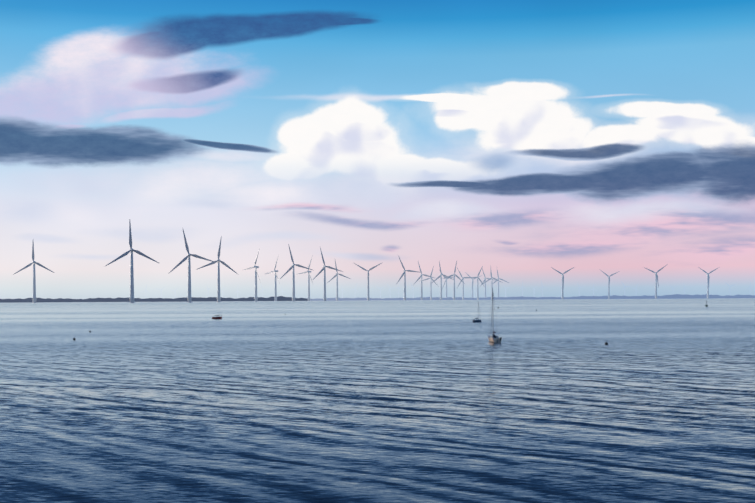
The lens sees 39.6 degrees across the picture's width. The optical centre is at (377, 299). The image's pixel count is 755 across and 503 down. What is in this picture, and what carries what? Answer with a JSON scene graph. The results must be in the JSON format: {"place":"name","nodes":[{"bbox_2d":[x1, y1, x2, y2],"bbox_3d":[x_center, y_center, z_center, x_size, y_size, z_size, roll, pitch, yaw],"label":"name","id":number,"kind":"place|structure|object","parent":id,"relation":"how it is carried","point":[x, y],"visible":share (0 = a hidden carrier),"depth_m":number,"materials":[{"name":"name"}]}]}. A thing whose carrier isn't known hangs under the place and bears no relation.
{"place":"outdoors","nodes":[
{"label":"outdoors","id":0,"kind":"place"},
{"bbox_2d":[0,296,307,302],"bbox_3d":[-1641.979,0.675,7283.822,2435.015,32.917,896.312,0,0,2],"label":"shore land","id":1,"kind":"structure","parent":0,"point":[184,299],"depth_m":6852.56,"materials":[{"name":"blue"}]},
{"bbox_2d":[0,298,754,502],"bbox_3d":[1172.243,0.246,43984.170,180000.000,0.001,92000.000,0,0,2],"label":"sea water","id":2,"kind":"structure","parent":0,"point":[438,401],"depth_m":72.19,"materials":[{"name":"blue liquid"}]},
{"bbox_2d":[13,242,53,302],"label":"turbine","id":3,"kind":"object","parent":2,"relation":"in","point":[34,299],"visible":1,"depth_m":3839.49,"materials":[{"name":"paint"}]},
{"bbox_2d":[104,221,158,302],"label":"turbine","id":4,"kind":"object","parent":2,"relation":"in","point":[131,298],"visible":1,"depth_m":2946.85,"materials":[{"name":"paint"}]},
{"bbox_2d":[168,230,213,302],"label":"turbine","id":5,"kind":"object","parent":2,"relation":"in","point":[189,274],"visible":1,"depth_m":3286.91,"materials":[{"name":"paint"}]},
{"bbox_2d":[196,236,235,301],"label":"turbine","id":6,"kind":"object","parent":2,"relation":"in","point":[218,298],"visible":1,"depth_m":3755.24,"materials":[{"name":"paint"}]},
{"bbox_2d":[244,248,260,301],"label":"turbine","id":7,"kind":"object","parent":2,"relation":"in","point":[256,274],"visible":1,"depth_m":4527.23,"materials":[{"name":"paint"}]},
{"bbox_2d":[266,258,278,300],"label":"turbine","id":8,"kind":"object","parent":2,"relation":"in","point":[275,298],"visible":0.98,"depth_m":5196.20,"materials":[{"name":"paint"}]},
{"bbox_2d":[280,244,311,301],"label":"turbine","id":9,"kind":"object","parent":2,"relation":"in","point":[293,285],"visible":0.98,"depth_m":4281.19,"materials":[{"name":"paint"}]},
{"bbox_2d":[299,255,312,300],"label":"turbine","id":10,"kind":"object","parent":2,"relation":"in","point":[309,277],"visible":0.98,"depth_m":5340.40,"materials":[{"name":"paint"}]},
{"bbox_2d":[314,248,342,300],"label":"turbine","id":11,"kind":"object","parent":2,"relation":"in","point":[322,269],"visible":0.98,"depth_m":4533.88,"materials":[{"name":"paint"}]},
{"bbox_2d":[329,261,349,300],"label":"turbine","id":12,"kind":"object","parent":2,"relation":"in","point":[337,282],"visible":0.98,"depth_m":5837.73,"materials":[{"name":"paint"}]},
{"bbox_2d":[354,262,382,300],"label":"turbine","id":13,"kind":"object","parent":2,"relation":"in","point":[368,298],"visible":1,"depth_m":5331.37,"materials":[{"name":"paint"}]},
{"bbox_2d":[397,255,421,300],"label":"turbine","id":14,"kind":"object","parent":2,"relation":"in","point":[404,273],"visible":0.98,"depth_m":5291.82,"materials":[{"name":"paint"}]},
{"bbox_2d":[414,262,433,299],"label":"turbine","id":15,"kind":"object","parent":2,"relation":"in","point":[421,274],"visible":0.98,"depth_m":6178.54,"materials":[{"name":"paint"}]},
{"bbox_2d":[422,266,437,299],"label":"turbine","id":16,"kind":"object","parent":2,"relation":"in","point":[430,278],"visible":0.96,"depth_m":7150.46,"materials":[{"name":"paint"}]},
{"bbox_2d":[432,262,453,299],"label":"turbine","id":17,"kind":"object","parent":2,"relation":"in","point":[440,276],"visible":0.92,"depth_m":6210.48,"materials":[{"name":"paint"}]},
{"bbox_2d":[441,272,455,297],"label":"turbine","id":18,"kind":"object","parent":2,"relation":"in","point":[446,283],"visible":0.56,"depth_m":7452.02,"materials":[{"name":"paint"}]},
{"bbox_2d":[443,261,464,299],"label":"turbine","id":19,"kind":"object","parent":2,"relation":"in","point":[454,274],"visible":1,"depth_m":6154.07,"materials":[{"name":"paint"}]},
{"bbox_2d":[457,268,469,299],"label":"turbine","id":20,"kind":"object","parent":2,"relation":"in","point":[463,285],"visible":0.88,"depth_m":7199.77,"materials":[{"name":"paint"}]},
{"bbox_2d":[470,266,484,299],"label":"turbine","id":21,"kind":"object","parent":2,"relation":"in","point":[477,277],"visible":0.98,"depth_m":6945.60,"materials":[{"name":"paint"}]},
{"bbox_2d":[479,269,496,297],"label":"turbine","id":22,"kind":"object","parent":2,"relation":"in","point":[485,278],"visible":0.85,"depth_m":7424.00,"materials":[{"name":"paint"}]},
{"bbox_2d":[483,272,500,299],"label":"turbine","id":23,"kind":"object","parent":2,"relation":"in","point":[491,284],"visible":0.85,"depth_m":7158.00,"materials":[{"name":"paint"}]},
{"bbox_2d":[488,292,501,342],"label":"sailboat","id":24,"kind":"object","parent":2,"relation":"on","point":[495,339],"visible":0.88,"depth_m":169.94,"materials":[{"name":"beige"}]},
{"bbox_2d":[490,270,508,296],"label":"turbine","id":25,"kind":"object","parent":2,"relation":"in","point":[498,278],"visible":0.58,"depth_m":7501.83,"materials":[{"name":"paint"}]},
{"bbox_2d":[551,267,573,298],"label":"turbine","id":26,"kind":"object","parent":2,"relation":"in","point":[562,280],"visible":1,"depth_m":6259.93,"materials":[{"name":"paint"}]},
{"bbox_2d":[599,269,617,298],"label":"turbine","id":27,"kind":"object","parent":2,"relation":"in","point":[609,283],"visible":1,"depth_m":7054.87,"materials":[{"name":"paint"}]},
{"bbox_2d":[644,264,667,298],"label":"turbine","id":28,"kind":"object","parent":2,"relation":"in","point":[656,280],"visible":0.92,"depth_m":6094.63,"materials":[{"name":"paint"}]},
{"bbox_2d":[700,268,717,298],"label":"turbine","id":29,"kind":"object","parent":2,"relation":"in","point":[707,274],"visible":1,"depth_m":6418.15,"materials":[{"name":"paint"}]},
{"bbox_2d":[0,0,754,298],"label":"sky","id":30,"kind":"structure","parent":0,"point":[521,140],"materials":[{"name":"blue"}]},
{"bbox_2d":[306,294,754,300],"bbox_3d":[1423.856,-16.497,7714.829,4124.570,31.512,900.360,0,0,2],"label":"shore land","id":31,"kind":"structure","parent":0,"point":[677,296],"depth_m":7287.45,"materials":[{"name":"blue"}]}
]}

